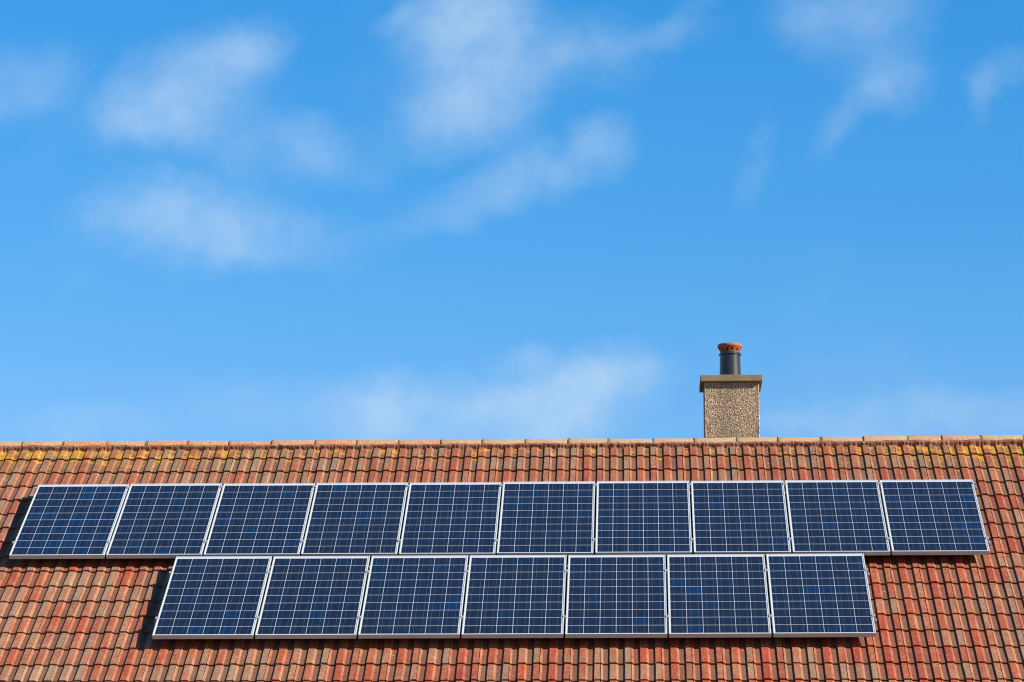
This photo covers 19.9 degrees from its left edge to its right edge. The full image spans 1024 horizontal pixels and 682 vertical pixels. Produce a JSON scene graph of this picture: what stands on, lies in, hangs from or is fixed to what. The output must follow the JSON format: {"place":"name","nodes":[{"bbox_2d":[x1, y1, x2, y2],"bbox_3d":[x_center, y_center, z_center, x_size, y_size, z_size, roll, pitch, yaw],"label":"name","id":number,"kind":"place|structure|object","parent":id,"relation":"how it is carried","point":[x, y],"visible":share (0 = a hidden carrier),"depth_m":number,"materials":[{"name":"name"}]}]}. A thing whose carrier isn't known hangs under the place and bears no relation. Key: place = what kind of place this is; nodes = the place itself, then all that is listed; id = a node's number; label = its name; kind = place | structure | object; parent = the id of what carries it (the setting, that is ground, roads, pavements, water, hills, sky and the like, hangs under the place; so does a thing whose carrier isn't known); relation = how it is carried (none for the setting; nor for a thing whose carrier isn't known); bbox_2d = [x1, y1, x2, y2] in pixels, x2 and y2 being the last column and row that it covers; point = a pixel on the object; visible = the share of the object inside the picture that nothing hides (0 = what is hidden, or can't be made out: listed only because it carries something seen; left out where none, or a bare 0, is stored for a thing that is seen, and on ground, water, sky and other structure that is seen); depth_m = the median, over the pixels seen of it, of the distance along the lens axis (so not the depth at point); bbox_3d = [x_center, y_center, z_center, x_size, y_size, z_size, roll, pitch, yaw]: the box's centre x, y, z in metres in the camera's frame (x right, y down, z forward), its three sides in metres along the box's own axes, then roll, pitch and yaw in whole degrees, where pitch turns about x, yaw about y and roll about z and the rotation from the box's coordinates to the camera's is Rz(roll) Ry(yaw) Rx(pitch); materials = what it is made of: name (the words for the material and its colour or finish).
{"place":"outdoors","nodes":[
{"label":"outdoors","id":0,"kind":"place"},
{"bbox_2d":[0,0,1023,442],"label":"sky","id":1,"kind":"structure","parent":0,"point":[221,220],"materials":[{"name":"blue"}]},
{"label":"ground","id":2,"kind":"structure","parent":0,"visible":0},
{"bbox_2d":[0,342,1023,681],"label":"house","id":3,"kind":"structure","parent":2,"relation":"on","point":[948,618],"depth_m":29.80,"materials":[{"name":"tile"}]},
{"bbox_2d":[11,537,989,553],"bbox_3d":[-0.154,2.131,30.337,10.170,0.138,0.082,0,24,3],"label":"mounting rail","id":4,"kind":"object","parent":3,"relation":"attached to","point":[497,540],"visible":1,"depth_m":30.31,"materials":[{"name":"metal"}]},
{"bbox_2d":[203,483,314,557],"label":"solar panel","id":5,"kind":"object","parent":4,"relation":"attached to","point":[260,519],"visible":1,"depth_m":30.89,"materials":[{"name":"blue glass"}]},
{"bbox_2d":[399,482,501,556],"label":"solar panel","id":6,"kind":"object","parent":4,"relation":"attached to","point":[456,518],"visible":1,"depth_m":30.80,"materials":[{"name":"blue glass"}]},
{"bbox_2d":[497,481,594,556],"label":"solar panel","id":7,"kind":"object","parent":4,"relation":"attached to","point":[546,518],"visible":1,"depth_m":30.75,"materials":[{"name":"blue glass"}]},
{"bbox_2d":[595,481,691,555],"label":"solar panel","id":8,"kind":"object","parent":4,"relation":"attached to","point":[643,517],"visible":1,"depth_m":30.70,"materials":[{"name":"blue glass"}]},
{"bbox_2d":[691,480,790,555],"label":"solar panel","id":9,"kind":"object","parent":4,"relation":"attached to","point":[739,517],"visible":1,"depth_m":30.66,"materials":[{"name":"blue glass"}]},
{"bbox_2d":[880,479,989,554],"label":"solar panel","id":10,"kind":"object","parent":4,"relation":"attached to","point":[933,517],"visible":1,"depth_m":30.56,"materials":[{"name":"blue glass"}]},
{"bbox_2d":[34,482,976,498],"bbox_3d":[-0.106,1.619,31.509,10.170,0.139,0.082,0,24,3],"label":"mounting rail","id":11,"kind":"object","parent":3,"relation":"attached to","point":[502,485],"visible":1,"depth_m":31.48,"materials":[{"name":"metal"}]},
{"bbox_2d":[9,484,128,558],"bbox_3d":[-4.684,1.908,31.032,0.992,0.047,1.650,-1,23,3],"label":"solar panel","id":12,"kind":"object","parent":11,"relation":"attached to","point":[69,521],"visible":1,"depth_m":30.96,"materials":[{"name":"blue glass"}]},
{"bbox_2d":[106,483,221,558],"bbox_3d":[-3.674,1.898,30.989,0.992,0.046,1.650,0,24,3],"label":"solar panel","id":13,"kind":"object","parent":11,"relation":"attached to","point":[164,520],"visible":1,"depth_m":30.92,"materials":[{"name":"blue glass"}]},
{"bbox_2d":[301,483,407,556],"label":"solar panel","id":14,"kind":"object","parent":11,"relation":"attached to","point":[355,519],"visible":1,"depth_m":30.84,"materials":[{"name":"blue glass"}]},
{"bbox_2d":[785,480,889,554],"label":"solar panel","id":15,"kind":"object","parent":11,"relation":"attached to","point":[836,516],"visible":1,"depth_m":30.62,"materials":[{"name":"blue glass"}]},
{"bbox_2d":[154,614,876,630],"bbox_3d":[0.015,2.783,28.827,7.134,0.138,0.082,0,24,3],"label":"mounting rail","id":16,"kind":"object","parent":3,"relation":"attached to","point":[565,616],"visible":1,"depth_m":28.79,"materials":[{"name":"metal"}]},
{"bbox_2d":[152,556,271,638],"bbox_3d":[-3.000,2.571,29.402,0.992,0.046,1.650,0,24,3],"label":"solar panel","id":17,"kind":"object","parent":16,"relation":"attached to","point":[213,597],"visible":1,"depth_m":29.33,"materials":[{"name":"blue glass"}]},
{"bbox_2d":[255,556,369,638],"bbox_3d":[-1.988,2.564,29.358,0.992,0.047,1.650,0,24,3],"label":"solar panel","id":18,"kind":"object","parent":16,"relation":"attached to","point":[313,597],"visible":1,"depth_m":29.28,"materials":[{"name":"blue glass"}]},
{"bbox_2d":[358,555,467,638],"bbox_3d":[-0.977,2.556,29.312,0.992,0.046,1.650,0,24,3],"label":"solar panel","id":19,"kind":"object","parent":16,"relation":"attached to","point":[414,596],"visible":1,"depth_m":29.24,"materials":[{"name":"blue glass"}]},
{"bbox_2d":[667,554,770,637],"bbox_3d":[2.054,2.534,29.179,0.992,0.047,1.650,0,24,3],"label":"solar panel","id":20,"kind":"object","parent":16,"relation":"attached to","point":[717,595],"visible":1,"depth_m":29.11,"materials":[{"name":"blue glass"}]},
{"bbox_2d":[168,568,869,584],"bbox_3d":[0.051,2.401,29.702,7.134,0.139,0.082,0,24,3],"label":"mounting rail","id":21,"kind":"object","parent":3,"relation":"attached to","point":[566,571],"visible":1,"depth_m":29.68,"materials":[{"name":"metal"}]},
{"bbox_2d":[462,555,566,637],"bbox_3d":[0.034,2.548,29.267,0.992,0.046,1.650,0,24,3],"label":"solar panel","id":22,"kind":"object","parent":21,"relation":"attached to","point":[515,596],"visible":1,"depth_m":29.20,"materials":[{"name":"blue glass"}]},
{"bbox_2d":[565,555,666,637],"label":"solar panel","id":23,"kind":"object","parent":21,"relation":"attached to","point":[616,596],"visible":1,"depth_m":29.15,"materials":[{"name":"blue glass"}]},
{"bbox_2d":[766,553,875,636],"bbox_3d":[3.066,2.525,29.137,0.992,0.046,1.650,0,24,3],"label":"solar panel","id":24,"kind":"object","parent":21,"relation":"attached to","point":[819,595],"visible":1,"depth_m":29.06,"materials":[{"name":"blue glass"}]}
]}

